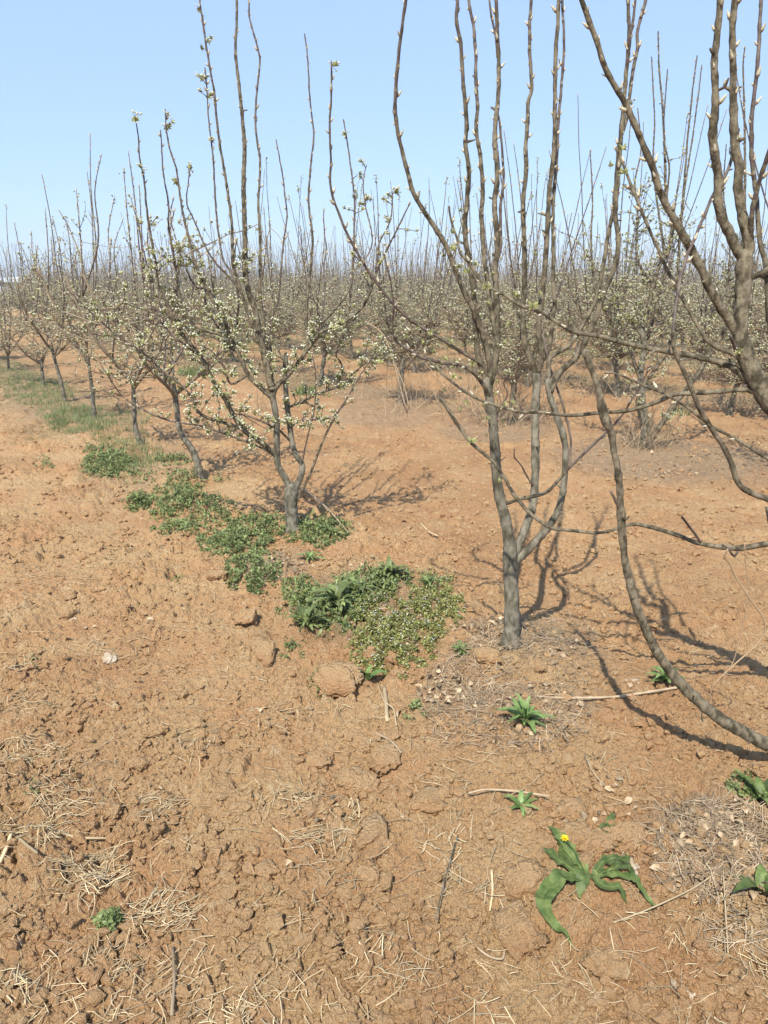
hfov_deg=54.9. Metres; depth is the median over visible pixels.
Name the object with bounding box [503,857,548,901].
dirt clod
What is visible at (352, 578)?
rosette weed
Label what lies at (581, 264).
pear tree
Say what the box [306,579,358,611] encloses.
rosette weed
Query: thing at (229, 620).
dirt clod
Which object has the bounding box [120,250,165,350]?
pear tree
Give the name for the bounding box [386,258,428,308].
pear tree
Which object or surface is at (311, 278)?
pear tree
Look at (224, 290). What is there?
pear tree
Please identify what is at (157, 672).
dirt clod
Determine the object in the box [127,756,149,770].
dirt clod
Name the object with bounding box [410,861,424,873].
dirt clod
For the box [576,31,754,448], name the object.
pear tree
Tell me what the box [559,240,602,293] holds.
pear tree
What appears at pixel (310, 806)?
dirt clod
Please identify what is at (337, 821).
dirt clod
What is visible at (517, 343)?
pear tree
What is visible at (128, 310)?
pear tree
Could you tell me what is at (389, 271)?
pear tree
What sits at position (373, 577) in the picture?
leafy weed mat
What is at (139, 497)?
rosette weed
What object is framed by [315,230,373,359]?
pear tree
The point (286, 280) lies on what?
pear tree
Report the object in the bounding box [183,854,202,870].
dirt clod
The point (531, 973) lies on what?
dirt clod
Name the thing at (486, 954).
stick
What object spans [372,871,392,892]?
dirt clod
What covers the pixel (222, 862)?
dirt clod
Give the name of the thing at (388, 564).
rosette weed
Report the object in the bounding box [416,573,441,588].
rosette weed
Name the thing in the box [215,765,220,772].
dirt clod
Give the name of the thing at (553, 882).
dandelion plant
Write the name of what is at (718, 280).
pear tree
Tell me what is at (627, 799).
dead leaves
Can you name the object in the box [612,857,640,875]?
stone
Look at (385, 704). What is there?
stick
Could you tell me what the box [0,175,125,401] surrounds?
pear tree
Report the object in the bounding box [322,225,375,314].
pear tree
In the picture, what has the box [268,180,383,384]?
pear tree
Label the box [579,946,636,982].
dirt clod
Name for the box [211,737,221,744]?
dirt clod
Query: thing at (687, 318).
pear tree
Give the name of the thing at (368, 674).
rosette weed
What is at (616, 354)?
pear tree
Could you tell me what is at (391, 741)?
stick
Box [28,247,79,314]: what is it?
pear tree
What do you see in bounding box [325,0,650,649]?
pear tree
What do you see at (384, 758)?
dirt clod
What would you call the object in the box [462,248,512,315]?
pear tree
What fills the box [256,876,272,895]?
dirt clod
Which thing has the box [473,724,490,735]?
dirt clod
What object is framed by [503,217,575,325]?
pear tree
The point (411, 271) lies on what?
pear tree
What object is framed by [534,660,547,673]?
dirt clod
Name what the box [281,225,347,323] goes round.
pear tree
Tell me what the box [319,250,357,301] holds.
pear tree
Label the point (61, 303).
pear tree
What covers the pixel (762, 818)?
dead grass
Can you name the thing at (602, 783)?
stick
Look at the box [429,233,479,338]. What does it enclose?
pear tree
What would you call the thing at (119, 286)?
pear tree
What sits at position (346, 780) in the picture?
dirt clod
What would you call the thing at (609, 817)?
rosette weed
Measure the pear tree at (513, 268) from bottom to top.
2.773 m
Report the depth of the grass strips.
15.31 m
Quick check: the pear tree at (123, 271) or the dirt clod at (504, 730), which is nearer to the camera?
the dirt clod at (504, 730)
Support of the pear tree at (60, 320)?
on the ground at (206, 784)
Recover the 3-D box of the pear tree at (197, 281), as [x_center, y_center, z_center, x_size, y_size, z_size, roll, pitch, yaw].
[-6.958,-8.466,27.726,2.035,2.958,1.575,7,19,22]
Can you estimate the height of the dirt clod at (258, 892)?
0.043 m
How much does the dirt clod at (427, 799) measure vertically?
0.082 m
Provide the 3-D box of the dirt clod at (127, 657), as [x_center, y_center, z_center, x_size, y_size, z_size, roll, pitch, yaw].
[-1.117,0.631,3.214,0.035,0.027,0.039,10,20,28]
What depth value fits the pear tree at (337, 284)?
20.37 m
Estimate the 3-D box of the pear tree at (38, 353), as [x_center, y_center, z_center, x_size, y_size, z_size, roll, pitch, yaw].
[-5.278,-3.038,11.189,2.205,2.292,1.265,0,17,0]
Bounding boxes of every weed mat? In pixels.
[34,441,136,480]
[114,451,238,519]
[148,506,355,595]
[281,560,414,641]
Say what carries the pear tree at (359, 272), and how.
on the ground at (206, 784)
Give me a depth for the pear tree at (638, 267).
18.85 m
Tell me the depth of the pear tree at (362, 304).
19.36 m
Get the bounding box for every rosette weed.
[124,491,151,502]
[284,604,331,630]
[294,551,324,560]
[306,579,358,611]
[316,524,344,535]
[345,573,379,594]
[357,665,386,679]
[372,555,409,578]
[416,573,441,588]
[448,640,469,654]
[493,691,555,733]
[502,790,538,816]
[598,812,617,846]
[645,666,683,682]
[724,773,767,803]
[733,864,767,894]
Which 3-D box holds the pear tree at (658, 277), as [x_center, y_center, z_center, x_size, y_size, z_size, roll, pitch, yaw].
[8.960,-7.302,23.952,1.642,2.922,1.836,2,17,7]
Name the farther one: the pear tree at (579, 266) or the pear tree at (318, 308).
the pear tree at (579, 266)
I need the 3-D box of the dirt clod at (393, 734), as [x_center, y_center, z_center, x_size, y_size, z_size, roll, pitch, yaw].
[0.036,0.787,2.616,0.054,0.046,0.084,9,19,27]
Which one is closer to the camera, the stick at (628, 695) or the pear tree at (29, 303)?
the stick at (628, 695)
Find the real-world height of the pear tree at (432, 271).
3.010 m
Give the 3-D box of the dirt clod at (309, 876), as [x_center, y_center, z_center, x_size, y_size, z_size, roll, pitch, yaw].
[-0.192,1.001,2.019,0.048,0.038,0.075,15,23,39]
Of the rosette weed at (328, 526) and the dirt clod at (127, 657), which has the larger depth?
the rosette weed at (328, 526)
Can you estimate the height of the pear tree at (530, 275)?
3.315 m
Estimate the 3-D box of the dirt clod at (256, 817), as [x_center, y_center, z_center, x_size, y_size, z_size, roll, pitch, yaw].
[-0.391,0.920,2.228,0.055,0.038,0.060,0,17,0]
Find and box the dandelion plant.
[535,826,657,946]
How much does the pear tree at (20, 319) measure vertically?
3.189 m
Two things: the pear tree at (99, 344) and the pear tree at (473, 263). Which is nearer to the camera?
the pear tree at (99, 344)
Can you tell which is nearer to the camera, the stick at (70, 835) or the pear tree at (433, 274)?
the stick at (70, 835)
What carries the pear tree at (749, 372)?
on the ground at (206, 784)
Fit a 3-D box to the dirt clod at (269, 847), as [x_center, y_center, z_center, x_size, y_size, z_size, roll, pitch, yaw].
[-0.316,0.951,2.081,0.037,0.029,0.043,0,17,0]
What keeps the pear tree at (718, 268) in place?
on the ground at (206, 784)
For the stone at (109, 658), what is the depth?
3.19 m
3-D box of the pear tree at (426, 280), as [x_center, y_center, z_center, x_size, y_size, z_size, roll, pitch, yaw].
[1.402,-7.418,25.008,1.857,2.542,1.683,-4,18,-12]
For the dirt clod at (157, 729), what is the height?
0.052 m
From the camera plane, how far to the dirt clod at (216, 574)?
3.94 m
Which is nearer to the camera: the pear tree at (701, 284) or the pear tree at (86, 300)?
the pear tree at (86, 300)
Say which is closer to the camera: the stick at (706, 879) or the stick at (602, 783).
the stick at (706, 879)
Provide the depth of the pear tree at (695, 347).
11.58 m
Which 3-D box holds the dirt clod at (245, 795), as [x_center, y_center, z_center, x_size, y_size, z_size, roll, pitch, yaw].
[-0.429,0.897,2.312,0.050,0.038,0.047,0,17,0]
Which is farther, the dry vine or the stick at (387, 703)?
the stick at (387, 703)
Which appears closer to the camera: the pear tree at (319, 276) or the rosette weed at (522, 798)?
the rosette weed at (522, 798)
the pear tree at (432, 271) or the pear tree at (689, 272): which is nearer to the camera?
the pear tree at (689, 272)
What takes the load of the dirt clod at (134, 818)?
on the ground at (206, 784)
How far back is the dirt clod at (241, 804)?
2.27 m
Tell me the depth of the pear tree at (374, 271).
32.27 m
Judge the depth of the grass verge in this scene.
8.57 m
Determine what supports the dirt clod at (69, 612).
on the ground at (206, 784)
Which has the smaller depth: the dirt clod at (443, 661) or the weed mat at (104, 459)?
the dirt clod at (443, 661)
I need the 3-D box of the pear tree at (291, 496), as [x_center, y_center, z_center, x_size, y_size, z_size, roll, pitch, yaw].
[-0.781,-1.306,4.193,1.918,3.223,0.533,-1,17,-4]
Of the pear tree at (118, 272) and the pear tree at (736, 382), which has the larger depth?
the pear tree at (118, 272)
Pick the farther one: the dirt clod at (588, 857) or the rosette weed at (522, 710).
the rosette weed at (522, 710)
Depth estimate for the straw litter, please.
2.02 m
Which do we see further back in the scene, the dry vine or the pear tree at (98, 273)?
the pear tree at (98, 273)
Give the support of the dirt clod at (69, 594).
on the ground at (206, 784)
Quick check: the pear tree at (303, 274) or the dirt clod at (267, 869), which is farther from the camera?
the pear tree at (303, 274)
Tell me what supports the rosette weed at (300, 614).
on the ground at (206, 784)
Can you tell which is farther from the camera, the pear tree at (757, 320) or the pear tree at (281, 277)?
the pear tree at (281, 277)
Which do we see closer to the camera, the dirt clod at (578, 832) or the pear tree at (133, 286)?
the dirt clod at (578, 832)
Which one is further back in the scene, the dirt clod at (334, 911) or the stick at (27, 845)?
the stick at (27, 845)
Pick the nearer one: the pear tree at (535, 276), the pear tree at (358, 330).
the pear tree at (358, 330)
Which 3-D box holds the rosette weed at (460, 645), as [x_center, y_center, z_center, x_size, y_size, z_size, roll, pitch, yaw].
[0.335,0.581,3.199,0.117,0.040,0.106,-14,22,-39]
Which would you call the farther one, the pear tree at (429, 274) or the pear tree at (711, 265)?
the pear tree at (711, 265)
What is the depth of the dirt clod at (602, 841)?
2.06 m
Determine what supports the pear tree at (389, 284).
on the ground at (206, 784)
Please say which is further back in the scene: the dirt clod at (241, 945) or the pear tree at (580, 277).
the pear tree at (580, 277)
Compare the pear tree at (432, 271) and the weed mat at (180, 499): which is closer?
the weed mat at (180, 499)
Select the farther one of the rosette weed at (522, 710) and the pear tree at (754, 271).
the pear tree at (754, 271)
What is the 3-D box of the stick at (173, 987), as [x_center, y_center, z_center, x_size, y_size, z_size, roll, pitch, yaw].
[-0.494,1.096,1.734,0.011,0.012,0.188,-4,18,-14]
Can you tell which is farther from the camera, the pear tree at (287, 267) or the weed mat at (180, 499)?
the pear tree at (287, 267)
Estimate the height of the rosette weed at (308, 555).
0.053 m
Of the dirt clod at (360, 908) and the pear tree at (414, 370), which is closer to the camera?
the dirt clod at (360, 908)
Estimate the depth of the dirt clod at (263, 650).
3.16 m
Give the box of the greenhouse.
[0,277,45,292]
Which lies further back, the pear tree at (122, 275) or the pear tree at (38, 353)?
the pear tree at (122, 275)
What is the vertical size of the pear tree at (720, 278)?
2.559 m
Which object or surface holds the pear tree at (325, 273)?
on the ground at (206, 784)
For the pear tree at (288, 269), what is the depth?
17.37 m
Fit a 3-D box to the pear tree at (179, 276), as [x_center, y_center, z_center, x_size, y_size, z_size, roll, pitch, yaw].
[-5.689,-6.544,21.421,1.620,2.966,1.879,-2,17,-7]
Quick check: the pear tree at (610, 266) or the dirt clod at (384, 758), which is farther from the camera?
the pear tree at (610, 266)
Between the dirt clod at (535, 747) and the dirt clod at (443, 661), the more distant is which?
the dirt clod at (443, 661)
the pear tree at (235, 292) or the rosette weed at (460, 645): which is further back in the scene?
the pear tree at (235, 292)
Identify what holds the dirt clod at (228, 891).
on the ground at (206, 784)
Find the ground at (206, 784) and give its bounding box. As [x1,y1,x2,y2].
[0,284,767,1023]
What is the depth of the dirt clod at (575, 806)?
2.20 m
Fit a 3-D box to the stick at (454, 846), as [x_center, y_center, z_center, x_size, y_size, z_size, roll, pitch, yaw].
[0.169,0.981,1.993,0.009,0.008,0.315,5,18,15]
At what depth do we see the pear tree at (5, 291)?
31.76 m
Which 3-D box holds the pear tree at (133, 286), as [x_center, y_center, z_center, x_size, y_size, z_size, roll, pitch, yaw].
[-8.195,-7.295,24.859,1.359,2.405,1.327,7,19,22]
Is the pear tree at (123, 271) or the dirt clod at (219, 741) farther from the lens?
the pear tree at (123, 271)
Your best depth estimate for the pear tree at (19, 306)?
28.71 m
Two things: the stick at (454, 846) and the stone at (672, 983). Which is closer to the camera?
the stone at (672, 983)
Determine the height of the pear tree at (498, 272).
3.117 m
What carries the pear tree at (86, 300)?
on the ground at (206, 784)
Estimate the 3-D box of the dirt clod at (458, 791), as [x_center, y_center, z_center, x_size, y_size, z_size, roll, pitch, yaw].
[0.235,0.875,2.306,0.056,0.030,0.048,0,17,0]
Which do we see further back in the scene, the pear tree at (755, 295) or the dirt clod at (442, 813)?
the pear tree at (755, 295)
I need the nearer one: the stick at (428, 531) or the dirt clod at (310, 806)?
the dirt clod at (310, 806)
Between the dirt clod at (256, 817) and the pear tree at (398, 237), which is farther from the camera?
the pear tree at (398, 237)
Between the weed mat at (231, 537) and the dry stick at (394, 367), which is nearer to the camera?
the weed mat at (231, 537)
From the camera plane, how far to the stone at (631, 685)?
2.90 m
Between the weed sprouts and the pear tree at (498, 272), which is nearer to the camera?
the weed sprouts
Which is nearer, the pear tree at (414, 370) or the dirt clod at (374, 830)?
the dirt clod at (374, 830)
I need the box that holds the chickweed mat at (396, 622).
[275,560,466,679]
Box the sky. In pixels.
[0,0,767,279]
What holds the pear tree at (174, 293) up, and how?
on the ground at (206, 784)
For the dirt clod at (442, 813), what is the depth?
2.23 m
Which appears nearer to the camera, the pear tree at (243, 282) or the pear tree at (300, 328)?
the pear tree at (300, 328)
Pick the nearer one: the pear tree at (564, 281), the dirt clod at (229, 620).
the dirt clod at (229, 620)
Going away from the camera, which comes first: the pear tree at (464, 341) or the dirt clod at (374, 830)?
the dirt clod at (374, 830)
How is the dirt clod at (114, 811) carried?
on the ground at (206, 784)
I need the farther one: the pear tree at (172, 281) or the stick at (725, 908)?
the pear tree at (172, 281)
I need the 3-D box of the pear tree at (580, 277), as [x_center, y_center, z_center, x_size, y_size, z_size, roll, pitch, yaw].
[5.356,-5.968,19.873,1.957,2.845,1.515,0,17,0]
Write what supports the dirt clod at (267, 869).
on the ground at (206, 784)
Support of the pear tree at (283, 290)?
on the ground at (206, 784)
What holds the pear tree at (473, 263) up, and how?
on the ground at (206, 784)
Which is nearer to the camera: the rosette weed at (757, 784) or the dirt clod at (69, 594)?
the rosette weed at (757, 784)
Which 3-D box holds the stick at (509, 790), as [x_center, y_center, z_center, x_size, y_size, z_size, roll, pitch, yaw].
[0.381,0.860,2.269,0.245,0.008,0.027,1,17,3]
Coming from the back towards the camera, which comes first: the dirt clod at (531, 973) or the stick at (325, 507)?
the stick at (325, 507)
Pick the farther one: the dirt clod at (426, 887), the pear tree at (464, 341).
the pear tree at (464, 341)
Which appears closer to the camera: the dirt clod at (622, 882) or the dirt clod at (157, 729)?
the dirt clod at (622, 882)
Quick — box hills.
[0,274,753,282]
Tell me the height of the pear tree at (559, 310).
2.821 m
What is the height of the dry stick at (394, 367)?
1.096 m
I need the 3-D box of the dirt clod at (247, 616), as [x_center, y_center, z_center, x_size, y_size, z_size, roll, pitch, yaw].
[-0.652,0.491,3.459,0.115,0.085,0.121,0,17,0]
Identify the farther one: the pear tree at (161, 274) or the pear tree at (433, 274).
the pear tree at (433, 274)
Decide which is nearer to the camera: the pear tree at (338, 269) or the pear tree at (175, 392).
the pear tree at (175, 392)
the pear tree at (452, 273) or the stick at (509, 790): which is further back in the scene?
the pear tree at (452, 273)
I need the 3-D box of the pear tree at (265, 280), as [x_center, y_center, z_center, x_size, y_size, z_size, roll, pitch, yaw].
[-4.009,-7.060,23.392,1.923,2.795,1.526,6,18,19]
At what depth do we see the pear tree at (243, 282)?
24.45 m
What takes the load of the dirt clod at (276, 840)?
on the ground at (206, 784)
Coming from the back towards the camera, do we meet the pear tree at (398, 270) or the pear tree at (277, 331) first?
the pear tree at (398, 270)
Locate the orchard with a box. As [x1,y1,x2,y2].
[15,259,760,293]
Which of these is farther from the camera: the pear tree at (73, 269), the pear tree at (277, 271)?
the pear tree at (277, 271)
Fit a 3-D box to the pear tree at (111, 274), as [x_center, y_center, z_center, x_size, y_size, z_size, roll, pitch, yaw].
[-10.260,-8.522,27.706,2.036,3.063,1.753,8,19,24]
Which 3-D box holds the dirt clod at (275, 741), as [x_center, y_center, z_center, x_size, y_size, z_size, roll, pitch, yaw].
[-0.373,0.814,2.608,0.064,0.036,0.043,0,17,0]
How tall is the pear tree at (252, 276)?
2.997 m
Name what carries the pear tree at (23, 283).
on the ground at (206, 784)
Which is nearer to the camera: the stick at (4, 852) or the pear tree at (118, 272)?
the stick at (4, 852)
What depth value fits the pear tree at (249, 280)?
18.20 m
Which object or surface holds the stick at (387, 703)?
on the ground at (206, 784)
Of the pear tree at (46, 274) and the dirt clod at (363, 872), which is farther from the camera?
the pear tree at (46, 274)
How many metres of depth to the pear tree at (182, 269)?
22.50 m
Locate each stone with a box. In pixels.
[101,649,116,664]
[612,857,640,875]
[625,679,638,686]
[670,978,696,999]
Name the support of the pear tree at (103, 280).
on the ground at (206, 784)
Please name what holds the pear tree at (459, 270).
on the ground at (206, 784)
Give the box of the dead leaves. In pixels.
[23,441,767,911]
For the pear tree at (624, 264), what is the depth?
21.33 m
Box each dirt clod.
[58,606,76,619]
[62,589,76,600]
[93,744,104,752]
[103,801,122,820]
[117,770,132,782]
[123,653,130,659]
[126,809,142,825]
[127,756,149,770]
[142,723,168,736]
[149,668,163,677]
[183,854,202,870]
[186,930,196,943]
[206,569,227,580]
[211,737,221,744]
[212,856,224,866]
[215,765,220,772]
[219,881,237,900]
[220,860,241,873]
[222,615,236,624]
[228,689,240,699]
[231,608,256,624]
[236,801,248,809]
[238,941,249,951]
[239,793,254,801]
[244,940,261,961]
[249,811,261,822]
[251,637,275,666]
[254,859,280,880]
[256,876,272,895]
[256,882,272,895]
[265,842,273,853]
[269,833,284,847]
[270,739,277,744]
[302,800,317,820]
[303,750,333,769]
[307,872,314,879]
[311,661,364,697]
[325,816,344,831]
[329,765,380,797]
[331,905,337,914]
[334,880,354,899]
[355,811,388,858]
[355,864,379,886]
[356,897,367,912]
[367,742,400,777]
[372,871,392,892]
[376,853,394,871]
[385,726,402,740]
[405,784,449,816]
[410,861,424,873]
[420,883,433,891]
[435,655,445,664]
[436,784,453,797]
[439,811,446,817]
[449,888,464,908]
[452,787,467,796]
[466,797,474,803]
[473,646,502,664]
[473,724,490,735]
[490,899,550,962]
[497,888,507,898]
[502,727,512,735]
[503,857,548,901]
[525,967,539,982]
[531,763,541,771]
[532,744,542,751]
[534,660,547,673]
[559,817,591,852]
[560,798,588,815]
[579,825,618,854]
[579,851,594,869]
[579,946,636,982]
[602,820,648,856]
[611,878,626,891]
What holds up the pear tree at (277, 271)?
on the ground at (206, 784)
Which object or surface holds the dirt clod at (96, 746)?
on the ground at (206, 784)
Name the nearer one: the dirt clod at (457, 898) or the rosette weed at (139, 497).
the dirt clod at (457, 898)
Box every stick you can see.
[0,833,12,863]
[16,835,37,853]
[59,830,104,839]
[170,946,175,1015]
[304,489,347,531]
[365,321,407,412]
[372,731,401,752]
[376,682,396,725]
[382,686,388,721]
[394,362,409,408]
[420,522,437,535]
[435,836,458,921]
[468,788,548,796]
[468,939,504,959]
[489,869,493,910]
[536,686,677,698]
[584,755,609,791]
[613,874,713,922]
[722,856,728,952]
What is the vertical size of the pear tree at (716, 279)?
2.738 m
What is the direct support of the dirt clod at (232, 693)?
on the ground at (206, 784)
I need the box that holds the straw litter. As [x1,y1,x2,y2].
[0,417,767,1023]
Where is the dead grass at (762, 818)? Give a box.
[78,310,767,967]
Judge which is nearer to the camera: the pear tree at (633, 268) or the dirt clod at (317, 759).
the dirt clod at (317, 759)
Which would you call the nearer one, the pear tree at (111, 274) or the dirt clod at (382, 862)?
the dirt clod at (382, 862)
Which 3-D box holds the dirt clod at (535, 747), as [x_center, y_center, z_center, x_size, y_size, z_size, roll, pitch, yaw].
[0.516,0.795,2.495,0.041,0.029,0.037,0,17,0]
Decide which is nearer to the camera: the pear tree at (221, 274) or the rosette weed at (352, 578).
the rosette weed at (352, 578)
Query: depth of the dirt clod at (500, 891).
1.94 m
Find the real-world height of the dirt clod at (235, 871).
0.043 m
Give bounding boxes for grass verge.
[0,359,163,467]
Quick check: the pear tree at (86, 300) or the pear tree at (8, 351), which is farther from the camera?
the pear tree at (86, 300)
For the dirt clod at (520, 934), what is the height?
0.093 m
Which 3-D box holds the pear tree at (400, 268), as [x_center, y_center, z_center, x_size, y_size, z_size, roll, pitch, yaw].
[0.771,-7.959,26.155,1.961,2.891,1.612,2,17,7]
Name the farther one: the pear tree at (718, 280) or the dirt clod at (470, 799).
the pear tree at (718, 280)
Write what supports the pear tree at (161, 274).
on the ground at (206, 784)
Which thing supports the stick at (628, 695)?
on the ground at (206, 784)
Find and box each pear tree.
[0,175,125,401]
[0,204,50,369]
[0,231,86,383]
[0,241,42,320]
[0,247,38,320]
[0,253,16,306]
[1,232,64,315]
[2,133,139,418]
[10,245,52,322]
[26,250,65,295]
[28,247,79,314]
[29,150,229,444]
[31,205,282,481]
[39,231,96,328]
[52,251,92,318]
[56,235,115,335]
[66,0,419,533]
[67,242,108,293]
[83,254,118,319]
[84,242,137,324]
[86,251,138,337]
[89,211,149,336]
[98,249,129,294]
[99,250,140,297]
[102,251,141,325]
[103,243,167,309]
[119,262,154,304]
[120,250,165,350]
[125,227,211,355]
[142,231,207,313]
[149,248,183,310]
[157,231,202,336]
[161,258,192,292]
[172,209,288,361]
[176,242,228,327]
[182,250,221,324]
[196,238,237,324]
[208,246,233,289]
[215,246,257,316]
[217,234,258,295]
[218,157,323,362]
[221,253,263,339]
[223,229,277,330]
[226,241,268,328]
[237,245,279,293]
[245,245,285,306]
[250,252,281,292]
[252,217,318,348]
[264,240,311,308]
[264,244,316,322]
[265,250,294,287]
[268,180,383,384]
[272,251,300,291]
[275,242,343,353]
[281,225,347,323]
[290,252,330,301]
[293,249,323,291]
[303,232,346,311]
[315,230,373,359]
[317,247,367,322]
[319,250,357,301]
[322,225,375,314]
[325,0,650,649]
[340,231,387,340]
[341,198,430,363]
[344,174,472,404]
[348,239,381,326]
[354,249,394,293]
[359,191,456,372]
[365,234,419,333]
[367,246,401,298]
[382,248,409,294]
[384,226,462,348]
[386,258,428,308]
[387,248,429,295]
[392,253,431,296]
[401,237,451,316]
[403,0,767,750]
[406,257,451,323]
[422,249,449,299]
[423,173,568,376]
[425,244,460,298]
[429,129,606,424]
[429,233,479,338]
[431,238,487,329]
[432,238,492,352]
[437,247,472,302]
[454,238,506,318]
[458,217,540,358]
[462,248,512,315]
[464,155,608,387]
[480,254,509,289]
[500,243,535,328]
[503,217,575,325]
[507,244,551,314]
[521,228,584,328]
[528,214,639,365]
[532,224,602,350]
[533,93,726,397]
[550,226,604,306]
[556,235,600,330]
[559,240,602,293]
[566,171,684,370]
[568,239,606,290]
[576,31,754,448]
[597,213,669,338]
[598,229,643,301]
[605,233,661,332]
[638,238,686,326]
[638,238,704,347]
[647,217,724,360]
[658,217,721,337]
[661,215,765,379]
[669,194,767,415]
[684,249,722,307]
[687,244,723,295]
[689,166,767,376]
[692,242,733,296]
[696,232,757,349]
[697,244,757,332]
[699,249,730,308]
[713,53,767,411]
[715,225,767,335]
[731,223,767,335]
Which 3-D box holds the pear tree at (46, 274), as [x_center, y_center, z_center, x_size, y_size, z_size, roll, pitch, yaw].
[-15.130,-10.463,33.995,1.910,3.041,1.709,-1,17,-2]
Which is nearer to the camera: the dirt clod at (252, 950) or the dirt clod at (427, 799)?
the dirt clod at (252, 950)
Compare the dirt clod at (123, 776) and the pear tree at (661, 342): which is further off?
the pear tree at (661, 342)
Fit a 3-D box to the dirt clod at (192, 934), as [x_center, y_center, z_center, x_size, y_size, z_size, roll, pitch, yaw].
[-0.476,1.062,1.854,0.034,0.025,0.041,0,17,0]
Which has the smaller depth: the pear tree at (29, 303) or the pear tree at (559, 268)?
the pear tree at (559, 268)
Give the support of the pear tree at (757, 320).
on the ground at (206, 784)
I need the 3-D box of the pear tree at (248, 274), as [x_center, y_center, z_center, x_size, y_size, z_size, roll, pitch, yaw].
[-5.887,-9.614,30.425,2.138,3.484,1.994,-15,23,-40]
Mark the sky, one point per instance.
(71, 70)
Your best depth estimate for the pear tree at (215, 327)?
14.07 m
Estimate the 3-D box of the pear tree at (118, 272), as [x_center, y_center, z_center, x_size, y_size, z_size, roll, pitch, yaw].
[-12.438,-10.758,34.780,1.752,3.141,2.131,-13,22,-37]
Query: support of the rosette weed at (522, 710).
on the ground at (206, 784)
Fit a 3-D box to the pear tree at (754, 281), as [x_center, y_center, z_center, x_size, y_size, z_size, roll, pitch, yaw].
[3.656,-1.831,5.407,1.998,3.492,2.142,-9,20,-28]
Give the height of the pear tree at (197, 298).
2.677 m
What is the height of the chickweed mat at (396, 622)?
0.117 m
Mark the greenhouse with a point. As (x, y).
(12, 282)
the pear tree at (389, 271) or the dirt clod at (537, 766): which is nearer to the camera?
the dirt clod at (537, 766)
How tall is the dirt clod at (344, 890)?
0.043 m
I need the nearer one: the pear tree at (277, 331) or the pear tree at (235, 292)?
the pear tree at (277, 331)
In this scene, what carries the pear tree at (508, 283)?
on the ground at (206, 784)
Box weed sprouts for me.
[22,573,766,934]
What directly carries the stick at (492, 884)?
on the ground at (206, 784)
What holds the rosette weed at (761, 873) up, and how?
on the ground at (206, 784)
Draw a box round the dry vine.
[709,543,765,702]
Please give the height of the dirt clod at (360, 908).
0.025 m
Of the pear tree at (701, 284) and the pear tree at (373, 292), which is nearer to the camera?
the pear tree at (373, 292)
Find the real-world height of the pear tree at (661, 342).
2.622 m
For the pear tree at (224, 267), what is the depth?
26.30 m
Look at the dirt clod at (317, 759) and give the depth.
2.46 m
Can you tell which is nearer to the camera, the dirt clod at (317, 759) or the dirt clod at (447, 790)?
the dirt clod at (447, 790)
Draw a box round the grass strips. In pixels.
[88,317,726,417]
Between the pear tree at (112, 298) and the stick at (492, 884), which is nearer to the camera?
the stick at (492, 884)
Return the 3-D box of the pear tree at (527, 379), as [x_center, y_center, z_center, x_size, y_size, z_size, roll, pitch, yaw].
[2.374,-3.473,11.028,2.037,3.293,1.573,-7,19,-22]
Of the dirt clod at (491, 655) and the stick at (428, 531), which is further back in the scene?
the stick at (428, 531)
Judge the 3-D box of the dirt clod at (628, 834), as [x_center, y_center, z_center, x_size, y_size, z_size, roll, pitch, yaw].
[0.692,0.921,2.114,0.144,0.083,0.105,-13,21,-36]
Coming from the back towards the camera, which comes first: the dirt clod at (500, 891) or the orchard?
the orchard
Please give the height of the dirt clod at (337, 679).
0.122 m
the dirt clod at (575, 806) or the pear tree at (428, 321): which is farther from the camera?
the pear tree at (428, 321)
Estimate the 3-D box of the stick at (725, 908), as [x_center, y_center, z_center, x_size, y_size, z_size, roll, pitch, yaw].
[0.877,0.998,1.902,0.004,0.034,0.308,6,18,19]
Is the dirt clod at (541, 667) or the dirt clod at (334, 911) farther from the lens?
the dirt clod at (541, 667)
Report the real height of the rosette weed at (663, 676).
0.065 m
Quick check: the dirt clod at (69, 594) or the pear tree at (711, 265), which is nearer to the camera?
the dirt clod at (69, 594)

